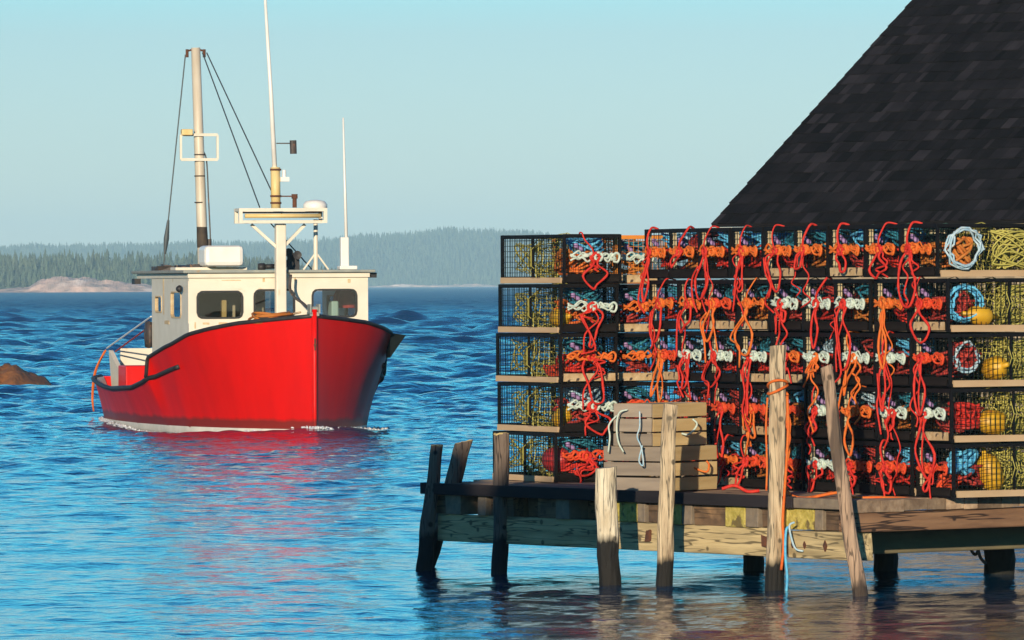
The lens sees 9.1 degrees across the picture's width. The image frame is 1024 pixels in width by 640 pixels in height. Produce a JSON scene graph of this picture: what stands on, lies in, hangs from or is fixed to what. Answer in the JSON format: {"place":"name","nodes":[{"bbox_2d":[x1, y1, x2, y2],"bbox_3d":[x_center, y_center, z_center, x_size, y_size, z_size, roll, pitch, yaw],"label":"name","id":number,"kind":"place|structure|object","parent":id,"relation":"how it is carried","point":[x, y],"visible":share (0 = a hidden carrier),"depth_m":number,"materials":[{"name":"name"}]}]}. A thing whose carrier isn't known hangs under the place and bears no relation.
{"place":"outdoors","nodes":[
{"label":"outdoors","id":0,"kind":"place"},
{"bbox_2d":[0,276,151,292],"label":"rocky shore","id":1,"kind":"structure","parent":0,"point":[67,284],"depth_m":2589.83,"materials":[{"name":"stone"}]},
{"bbox_2d":[0,266,368,290],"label":"headland","id":2,"kind":"structure","parent":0,"point":[18,286],"depth_m":2638.07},
{"bbox_2d":[0,248,332,287],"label":"spruce wood","id":3,"kind":"object","parent":2,"relation":"on","point":[53,265],"visible":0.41,"depth_m":2671.22,"materials":[{"name":"plant"}]},
{"bbox_2d":[333,291,353,307],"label":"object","id":4,"kind":"object","parent":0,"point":[344,299],"visible":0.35,"depth_m":101.13,"materials":[{"name":"glass"}]},
{"bbox_2d":[26,234,737,285],"bbox_3d":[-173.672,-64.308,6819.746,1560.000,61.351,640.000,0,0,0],"label":"hill","id":5,"kind":"structure","parent":0,"point":[427,256],"depth_m":6770.51,"materials":[{"name":"plant"}]},
{"bbox_2d":[0,0,910,248],"label":"sky","id":6,"kind":"structure","parent":0,"point":[623,117],"materials":[{"name":"blue"}]},
{"bbox_2d":[0,286,1023,639],"bbox_3d":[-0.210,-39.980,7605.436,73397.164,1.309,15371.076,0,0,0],"label":"water","id":7,"kind":"structure","parent":0,"point":[110,530],"depth_m":54.04,"materials":[{"name":"blue liquid"}]},
{"bbox_2d":[0,363,50,384],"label":"rock","id":8,"kind":"object","parent":7,"relation":"in","point":[10,374],"visible":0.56,"depth_m":143.72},
{"bbox_2d":[98,416,389,432],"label":"bow foam","id":9,"kind":"object","parent":7,"relation":"on","point":[101,418],"visible":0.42,"depth_m":100.30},
{"bbox_2d":[91,0,405,431],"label":"fishing boat","id":10,"kind":"object","parent":7,"relation":"on","point":[213,358],"visible":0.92,"depth_m":99.47,"materials":[{"name":"red paint"}]},
{"bbox_2d":[248,311,292,323],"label":"rope","id":11,"kind":"object","parent":10,"relation":"on","point":[259,315],"visible":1,"depth_m":97.45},
{"bbox_2d":[0,226,743,285],"bbox_3d":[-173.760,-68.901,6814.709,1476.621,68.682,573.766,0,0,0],"label":"spruce forest","id":12,"kind":"object","parent":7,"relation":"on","point":[360,241],"visible":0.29,"depth_m":6832.26,"materials":[{"name":"plant"}]},
{"bbox_2d":[416,345,1023,596],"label":"wooden dock","id":13,"kind":"object","parent":7,"relation":"in","point":[604,516],"visible":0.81,"depth_m":46.45,"materials":[{"name":"brown wood"}]},
{"bbox_2d":[492,431,612,482],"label":"lobster trap","id":14,"kind":"object","parent":13,"relation":"on","point":[541,474],"visible":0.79,"depth_m":49.78,"materials":[{"name":"metal"}]},
{"bbox_2d":[542,447,569,470],"bbox_3d":[0.353,1.088,49.841,0.200,0.197,0.370,0,-2,-27],"label":"buoy","id":15,"kind":"object","parent":14,"relation":"in","point":[562,461],"visible":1,"depth_m":49.76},
{"bbox_2d":[497,382,618,435],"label":"lobster trap","id":16,"kind":"object","parent":14,"relation":"on","point":[547,425],"visible":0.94,"depth_m":49.87,"materials":[{"name":"metal"}]},
{"bbox_2d":[496,332,617,409],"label":"lobster trap","id":17,"kind":"object","parent":16,"relation":"on","point":[531,374],"visible":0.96,"depth_m":49.84,"materials":[{"name":"metal"}]},
{"bbox_2d":[498,283,618,356],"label":"lobster trap","id":18,"kind":"object","parent":17,"relation":"on","point":[543,325],"visible":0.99,"depth_m":49.84,"materials":[{"name":"metal"}]},
{"bbox_2d":[500,232,621,289],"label":"lobster trap","id":19,"kind":"object","parent":18,"relation":"on","point":[596,257],"visible":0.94,"depth_m":49.85,"materials":[{"name":"metal"}]},
{"bbox_2d":[515,239,542,273],"bbox_3d":[0.136,-0.497,50.348,0.091,0.275,0.487,0,0,-27],"label":"gathered net","id":20,"kind":"object","parent":19,"relation":"in","point":[526,253],"visible":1,"depth_m":50.39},
{"bbox_2d":[557,250,605,274],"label":"coiled rope","id":21,"kind":"object","parent":19,"relation":"in","point":[586,266],"visible":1,"depth_m":49.80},
{"bbox_2d":[566,238,604,253],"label":"coiled rope","id":22,"kind":"object","parent":19,"relation":"in","point":[593,242],"visible":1,"depth_m":49.90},
{"bbox_2d":[552,299,599,323],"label":"coiled rope","id":23,"kind":"object","parent":18,"relation":"in","point":[577,314],"visible":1,"depth_m":49.80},
{"bbox_2d":[563,287,600,304],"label":"coiled rope","id":24,"kind":"object","parent":18,"relation":"in","point":[567,292],"visible":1,"depth_m":49.86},
{"bbox_2d":[556,349,601,373],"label":"coiled rope","id":25,"kind":"object","parent":17,"relation":"in","point":[577,369],"visible":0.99,"depth_m":49.81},
{"bbox_2d":[562,338,603,353],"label":"coiled rope","id":26,"kind":"object","parent":17,"relation":"in","point":[579,342],"visible":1,"depth_m":49.84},
{"bbox_2d":[552,398,600,422],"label":"coiled rope","id":27,"kind":"object","parent":16,"relation":"in","point":[579,411],"visible":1,"depth_m":49.82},
{"bbox_2d":[563,387,600,403],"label":"coiled rope","id":28,"kind":"object","parent":16,"relation":"in","point":[566,390],"visible":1,"depth_m":49.89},
{"bbox_2d":[558,437,598,452],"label":"coiled rope","id":29,"kind":"object","parent":14,"relation":"in","point":[588,445],"visible":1,"depth_m":49.81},
{"bbox_2d":[552,431,630,475],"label":"lobster trap","id":30,"kind":"object","parent":13,"relation":"on","point":[603,441],"visible":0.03,"depth_m":50.54,"materials":[{"name":"metal"}]},
{"bbox_2d":[551,381,666,422],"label":"lobster trap","id":31,"kind":"object","parent":30,"relation":"on","point":[630,383],"visible":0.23,"depth_m":50.18,"materials":[{"name":"metal"}]},
{"bbox_2d":[557,333,667,381],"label":"lobster trap","id":32,"kind":"object","parent":31,"relation":"on","point":[640,355],"visible":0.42,"depth_m":50.16,"materials":[{"name":"metal"}]},
{"bbox_2d":[552,283,668,332],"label":"lobster trap","id":33,"kind":"object","parent":32,"relation":"on","point":[636,327],"visible":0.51,"depth_m":50.16,"materials":[{"name":"metal"}]},
{"bbox_2d":[552,235,668,283],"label":"lobster trap","id":34,"kind":"object","parent":33,"relation":"on","point":[630,279],"visible":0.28,"depth_m":50.16,"materials":[{"name":"black metal"}]},
{"bbox_2d":[604,252,644,274],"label":"coiled rope","id":35,"kind":"object","parent":34,"relation":"in","point":[630,270],"visible":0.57,"depth_m":50.25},
{"bbox_2d":[609,300,648,323],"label":"coiled rope","id":36,"kind":"object","parent":33,"relation":"in","point":[632,318],"visible":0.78,"depth_m":50.26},
{"bbox_2d":[606,349,651,372],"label":"coiled rope","id":37,"kind":"object","parent":32,"relation":"in","point":[646,367],"visible":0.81,"depth_m":50.26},
{"bbox_2d":[619,337,649,353],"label":"coiled rope","id":38,"kind":"object","parent":32,"relation":"in","point":[642,340],"visible":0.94,"depth_m":50.33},
{"bbox_2d":[612,386,653,402],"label":"coiled rope","id":39,"kind":"object","parent":31,"relation":"in","point":[633,389],"visible":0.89,"depth_m":50.26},
{"bbox_2d":[603,445,716,490],"bbox_3d":[1.106,1.099,47.680,0.606,0.330,0.604,0,0,40],"label":"wooden crate","id":40,"kind":"object","parent":13,"relation":"on","point":[646,477],"visible":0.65,"depth_m":47.49,"materials":[{"name":"wood"}]},
{"bbox_2d":[613,402,706,445],"bbox_3d":[1.104,0.774,47.684,0.366,0.315,0.666,0,0,40],"label":"wooden crate","id":41,"kind":"object","parent":40,"relation":"on","point":[649,433],"visible":0.87,"depth_m":47.50,"materials":[{"name":"wood"}]},
{"bbox_2d":[689,434,793,478],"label":"lobster trap","id":42,"kind":"object","parent":13,"relation":"on","point":[709,437],"visible":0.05,"depth_m":48.69,"materials":[{"name":"metal"}]},
{"bbox_2d":[682,383,821,433],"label":"lobster trap","id":43,"kind":"object","parent":42,"relation":"on","point":[696,399],"visible":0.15,"depth_m":48.76,"materials":[{"name":"metal"}]},
{"bbox_2d":[676,330,801,399],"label":"lobster trap","id":44,"kind":"object","parent":43,"relation":"on","point":[686,376],"visible":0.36,"depth_m":48.79,"materials":[{"name":"metal"}]},
{"bbox_2d":[676,278,820,375],"bbox_3d":[1.830,0.049,49.048,1.164,0.755,0.519,0,0,-24],"label":"lobster trap","id":45,"kind":"object","parent":44,"relation":"on","point":[684,303],"visible":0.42,"depth_m":48.87,"materials":[{"name":"metal"}]},
{"bbox_2d":[668,226,809,278],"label":"lobster trap","id":46,"kind":"object","parent":45,"relation":"on","point":[676,251],"visible":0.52,"depth_m":48.94,"materials":[{"name":"metal"}]},
{"bbox_2d":[780,396,789,569],"bbox_3d":[1.953,1.168,45.857,0.076,1.248,0.021,0,0,0],"label":"rope","id":47,"kind":"object","parent":13,"relation":"hanging from","point":[785,474],"visible":1,"depth_m":45.85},
{"bbox_2d":[712,434,859,487],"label":"lobster trap","id":48,"kind":"object","parent":13,"relation":"on","point":[727,459],"visible":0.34,"depth_m":48.33,"materials":[{"name":"metal"}]},
{"bbox_2d":[710,383,826,465],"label":"lobster trap","id":49,"kind":"object","parent":48,"relation":"on","point":[720,408],"visible":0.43,"depth_m":48.35,"materials":[{"name":"metal"}]},
{"bbox_2d":[701,330,860,404],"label":"lobster trap","id":50,"kind":"object","parent":49,"relation":"on","point":[721,355],"visible":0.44,"depth_m":48.39,"materials":[{"name":"metal"}]},
{"bbox_2d":[699,278,851,362],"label":"lobster trap","id":51,"kind":"object","parent":50,"relation":"on","point":[715,304],"visible":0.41,"depth_m":48.41,"materials":[{"name":"metal"}]},
{"bbox_2d":[691,225,851,332],"bbox_3d":[1.966,-0.311,48.712,1.178,0.818,0.519,0,0,-28],"label":"lobster trap","id":52,"kind":"object","parent":51,"relation":"on","point":[705,253],"visible":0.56,"depth_m":48.50,"materials":[{"name":"metal"}]},
{"bbox_2d":[733,435,894,487],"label":"lobster trap","id":53,"kind":"object","parent":13,"relation":"on","point":[745,466],"visible":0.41,"depth_m":47.98,"materials":[{"name":"metal"}]},
{"bbox_2d":[740,384,896,456],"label":"lobster trap","id":54,"kind":"object","parent":53,"relation":"on","point":[754,408],"visible":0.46,"depth_m":47.91,"materials":[{"name":"metal"}]},
{"bbox_2d":[739,331,887,432],"bbox_3d":[2.257,0.459,48.179,1.182,0.758,0.519,0,0,-29],"label":"lobster trap","id":55,"kind":"object","parent":54,"relation":"on","point":[747,377],"visible":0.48,"depth_m":47.92,"materials":[{"name":"metal"}]},
{"bbox_2d":[730,277,882,367],"bbox_3d":[2.244,0.014,48.207,1.180,0.679,0.519,0,0,-28],"label":"lobster trap","id":56,"kind":"object","parent":55,"relation":"on","point":[747,303],"visible":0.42,"depth_m":47.97,"materials":[{"name":"metal"}]},
{"bbox_2d":[731,225,855,326],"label":"lobster trap","id":57,"kind":"object","parent":56,"relation":"on","point":[741,249],"visible":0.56,"depth_m":48.05,"materials":[{"name":"metal"}]},
{"bbox_2d":[786,438,908,490],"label":"lobster trap","id":58,"kind":"object","parent":13,"relation":"on","point":[796,485],"visible":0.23,"depth_m":47.32,"materials":[{"name":"metal"}]},
{"bbox_2d":[785,385,874,482],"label":"lobster trap","id":59,"kind":"object","parent":58,"relation":"on","point":[796,431],"visible":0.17,"depth_m":47.38,"materials":[{"name":"metal"}]},
{"bbox_2d":[772,331,906,383],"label":"lobster trap","id":60,"kind":"object","parent":59,"relation":"on","point":[791,378],"visible":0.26,"depth_m":47.46,"materials":[{"name":"metal"}]},
{"bbox_2d":[770,278,891,373],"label":"lobster trap","id":61,"kind":"object","parent":60,"relation":"on","point":[778,322],"visible":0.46,"depth_m":47.53,"materials":[{"name":"metal"}]},
{"bbox_2d":[763,224,911,313],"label":"lobster trap","id":62,"kind":"object","parent":61,"relation":"on","point":[770,249],"visible":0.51,"depth_m":47.64,"materials":[{"name":"metal"}]},
{"bbox_2d":[805,439,948,492],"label":"lobster trap","id":63,"kind":"object","parent":13,"relation":"on","point":[816,464],"visible":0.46,"depth_m":47.10,"materials":[{"name":"metal"}]},
{"bbox_2d":[804,384,962,454],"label":"lobster trap","id":64,"kind":"object","parent":63,"relation":"on","point":[815,409],"visible":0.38,"depth_m":47.14,"materials":[{"name":"metal"}]},
{"bbox_2d":[802,331,960,432],"bbox_3d":[2.697,0.451,47.293,1.171,0.753,0.519,0,0,-27],"label":"lobster trap","id":65,"kind":"object","parent":64,"relation":"on","point":[812,357],"visible":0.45,"depth_m":47.07,"materials":[{"name":"metal"}]},
{"bbox_2d":[802,277,958,348],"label":"lobster trap","id":66,"kind":"object","parent":65,"relation":"on","point":[816,325],"visible":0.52,"depth_m":47.11,"materials":[{"name":"metal"}]},
{"bbox_2d":[819,296,863,320],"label":"coiled rope","id":67,"kind":"object","parent":66,"relation":"in","point":[828,315],"visible":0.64,"depth_m":47.16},
{"bbox_2d":[791,223,950,307],"bbox_3d":[2.639,-0.404,47.425,1.163,0.631,0.519,0,0,-29],"label":"lobster trap","id":68,"kind":"object","parent":66,"relation":"on","point":[801,249],"visible":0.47,"depth_m":47.18,"materials":[{"name":"metal"}]},
{"bbox_2d":[811,242,855,267],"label":"coiled rope","id":69,"kind":"object","parent":68,"relation":"in","point":[818,264],"visible":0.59,"depth_m":47.22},
{"bbox_2d":[843,440,1002,494],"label":"lobster trap","id":70,"kind":"object","parent":13,"relation":"on","point":[853,466],"visible":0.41,"depth_m":46.63,"materials":[{"name":"metal"}]},
{"bbox_2d":[840,385,997,456],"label":"lobster trap","id":71,"kind":"object","parent":70,"relation":"on","point":[847,430],"visible":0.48,"depth_m":46.66,"materials":[{"name":"metal"}]},
{"bbox_2d":[838,331,994,424],"bbox_3d":[2.951,0.416,46.908,1.169,0.689,0.519,0,0,-29],"label":"lobster trap","id":72,"kind":"object","parent":71,"relation":"on","point":[855,378],"visible":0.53,"depth_m":46.65,"materials":[{"name":"metal"}]},
{"bbox_2d":[829,278,989,382],"bbox_3d":[2.899,0.079,46.942,1.184,0.778,0.519,0,0,-31],"label":"lobster trap","id":73,"kind":"object","parent":72,"relation":"on","point":[840,305],"visible":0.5,"depth_m":46.69,"materials":[{"name":"metal"}]},
{"bbox_2d":[854,295,899,322],"bbox_3d":[2.667,-0.082,46.793,0.350,0.202,0.369,0,0,-31],"label":"coiled rope","id":74,"kind":"object","parent":73,"relation":"in","point":[862,317],"visible":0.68,"depth_m":46.73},
{"bbox_2d":[829,222,985,276],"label":"lobster trap","id":75,"kind":"object","parent":73,"relation":"on","point":[837,248],"visible":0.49,"depth_m":46.80,"materials":[{"name":"metal"}]},
{"bbox_2d":[874,439,1023,495],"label":"lobster trap","id":76,"kind":"object","parent":13,"relation":"on","point":[882,466],"visible":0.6,"depth_m":46.22,"materials":[{"name":"metal"}]},
{"bbox_2d":[877,386,1023,495],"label":"lobster trap","id":77,"kind":"object","parent":76,"relation":"on","point":[899,434],"visible":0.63,"depth_m":46.19,"materials":[{"name":"metal"}]},
{"bbox_2d":[875,331,1023,439],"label":"lobster trap","id":78,"kind":"object","parent":77,"relation":"on","point":[891,358],"visible":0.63,"depth_m":46.23,"materials":[{"name":"metal"}]},
{"bbox_2d":[893,351,938,376],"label":"coiled rope","id":79,"kind":"object","parent":78,"relation":"in","point":[902,369],"visible":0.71,"depth_m":46.29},
{"bbox_2d":[873,277,1023,379],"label":"lobster trap","id":80,"kind":"object","parent":78,"relation":"on","point":[882,304],"visible":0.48,"depth_m":46.28,"materials":[{"name":"metal"}]},
{"bbox_2d":[864,222,1020,278],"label":"lobster trap","id":81,"kind":"object","parent":80,"relation":"on","point":[876,249],"visible":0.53,"depth_m":46.40,"materials":[{"name":"metal"}]},
{"bbox_2d":[916,441,1023,498],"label":"lobster trap","id":82,"kind":"object","parent":13,"relation":"on","point":[922,489],"visible":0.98,"depth_m":45.81,"materials":[{"name":"metal"}]},
{"bbox_2d":[934,461,983,486],"bbox_3d":[3.215,1.106,45.911,0.334,0.196,0.363,0,0,-31],"label":"coiled rope","id":83,"kind":"object","parent":82,"relation":"in","point":[972,476],"visible":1,"depth_m":45.84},
{"bbox_2d":[946,448,978,474],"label":"coiled rope","id":84,"kind":"object","parent":82,"relation":"in","point":[969,460],"visible":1,"depth_m":45.75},
{"bbox_2d":[914,386,1023,478],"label":"lobster trap","id":85,"kind":"object","parent":82,"relation":"on","point":[947,436],"visible":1,"depth_m":45.83,"materials":[{"name":"metal"}]},
{"bbox_2d":[935,407,983,432],"bbox_3d":[3.215,0.715,45.923,0.344,0.198,0.354,0,0,34],"label":"coiled rope","id":86,"kind":"object","parent":85,"relation":"in","point":[942,427],"visible":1,"depth_m":45.82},
{"bbox_2d":[947,402,981,428],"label":"coiled rope","id":87,"kind":"object","parent":85,"relation":"in","point":[967,413],"visible":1,"depth_m":45.75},
{"bbox_2d":[909,332,1023,426],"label":"lobster trap","id":88,"kind":"object","parent":85,"relation":"on","point":[921,358],"visible":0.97,"depth_m":45.85,"materials":[{"name":"metal"}]},
{"bbox_2d":[931,350,981,377],"bbox_3d":[3.192,0.315,45.934,0.349,0.202,0.368,0,0,-31],"label":"coiled rope","id":89,"kind":"object","parent":88,"relation":"in","point":[938,373],"visible":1,"depth_m":45.88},
{"bbox_2d":[952,342,977,370],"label":"coiled rope","id":90,"kind":"object","parent":88,"relation":"in","point":[954,345],"visible":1,"depth_m":45.76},
{"bbox_2d":[909,276,1023,343],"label":"lobster trap","id":91,"kind":"object","parent":88,"relation":"on","point":[920,304],"visible":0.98,"depth_m":45.88,"materials":[{"name":"metal"}]},
{"bbox_2d":[929,297,978,322],"bbox_3d":[3.181,-0.076,45.965,0.334,0.196,0.363,0,0,-30],"label":"coiled rope","id":92,"kind":"object","parent":91,"relation":"in","point":[935,315],"visible":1,"depth_m":45.90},
{"bbox_2d":[897,221,1023,311],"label":"lobster trap","id":93,"kind":"object","parent":91,"relation":"on","point":[908,249],"visible":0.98,"depth_m":45.98,"materials":[{"name":"metal"}]},
{"bbox_2d":[918,242,963,267],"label":"coiled rope","id":94,"kind":"object","parent":93,"relation":"in","point":[929,262],"visible":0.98,"depth_m":45.97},
{"bbox_2d":[947,236,972,263],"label":"coiled rope","id":95,"kind":"object","parent":93,"relation":"in","point":[959,246],"visible":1,"depth_m":45.81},
{"bbox_2d":[943,227,984,269],"bbox_3d":[3.236,-0.514,45.779,0.329,0.310,0.085,0,0,-31],"label":"coiled rope","id":96,"kind":"object","parent":93,"relation":"in","point":[952,237],"visible":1,"depth_m":45.76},
{"bbox_2d":[987,228,1023,269],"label":"gathered net","id":97,"kind":"object","parent":93,"relation":"attached to","point":[1004,259],"visible":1,"depth_m":46.01,"materials":[{"name":"fabric"}]},
{"bbox_2d":[950,283,984,322],"bbox_3d":[3.239,-0.120,45.780,0.308,0.285,0.084,0,0,-31],"label":"coiled rope","id":98,"kind":"object","parent":91,"relation":"in","point":[953,313],"visible":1,"depth_m":45.75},
{"bbox_2d":[960,306,997,324],"bbox_3d":[3.349,-0.033,45.870,0.310,0.138,0.140,6,-3,-31],"label":"buoy","id":99,"kind":"object","parent":91,"relation":"in","point":[985,315],"visible":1,"depth_m":45.82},
{"bbox_2d":[992,283,1023,324],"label":"gathered net","id":100,"kind":"object","parent":91,"relation":"in","point":[1014,293],"visible":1,"depth_m":46.02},
{"bbox_2d":[981,356,1009,379],"bbox_3d":[3.473,0.345,45.951,0.167,0.170,0.310,0,-10,-31],"label":"buoy","id":101,"kind":"object","parent":88,"relation":"in","point":[986,369],"visible":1,"depth_m":45.88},
{"bbox_2d":[989,338,1023,379],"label":"gathered net","id":102,"kind":"object","parent":88,"relation":"in","point":[1006,350],"visible":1,"depth_m":46.03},
{"bbox_2d":[978,410,1010,434],"bbox_3d":[3.442,0.734,45.940,0.330,0.177,0.180,6,-3,-31],"label":"buoy","id":103,"kind":"object","parent":85,"relation":"in","point":[995,424],"visible":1,"depth_m":45.87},
{"bbox_2d":[989,392,1023,431],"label":"gathered net","id":104,"kind":"object","parent":85,"relation":"in","point":[1016,396],"visible":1,"depth_m":46.03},
{"bbox_2d":[977,447,1004,489],"bbox_3d":[3.430,1.089,45.933,0.177,0.380,0.180,-23,12,-29],"label":"buoy","id":105,"kind":"object","parent":82,"relation":"in","point":[1000,479],"visible":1,"depth_m":45.87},
{"bbox_2d":[992,447,1023,487],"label":"gathered net","id":106,"kind":"object","parent":82,"relation":"in","point":[1008,465],"visible":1,"depth_m":46.02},
{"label":"lobster trap","id":107,"kind":"object","parent":13,"relation":"on","visible":0},
{"bbox_2d":[654,382,761,426],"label":"lobster trap","id":108,"kind":"object","parent":107,"relation":"on","point":[666,395],"visible":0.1,"depth_m":49.32,"materials":[{"name":"metal"}]},
{"bbox_2d":[649,330,799,401],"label":"lobster trap","id":109,"kind":"object","parent":108,"relation":"on","point":[658,373],"visible":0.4,"depth_m":49.26,"materials":[{"name":"metal"}]},
{"bbox_2d":[648,278,753,370],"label":"lobster trap","id":110,"kind":"object","parent":109,"relation":"on","point":[658,303],"visible":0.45,"depth_m":49.28,"materials":[{"name":"metal"}]},
{"bbox_2d":[637,226,774,313],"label":"lobster trap","id":111,"kind":"object","parent":110,"relation":"on","point":[650,252],"visible":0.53,"depth_m":49.40,"materials":[{"name":"metal"}]},
{"bbox_2d":[711,0,1023,430],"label":"wooden shed","id":112,"kind":"structure","parent":7,"relation":"in","point":[916,113],"depth_m":91.90,"materials":[{"name":"black"}]},
{"bbox_2d":[368,284,731,287],"bbox_3d":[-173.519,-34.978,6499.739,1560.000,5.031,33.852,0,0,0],"label":"rocky shore","id":113,"kind":"structure","parent":0,"point":[457,285],"depth_m":6492.55,"materials":[{"name":"stone"}]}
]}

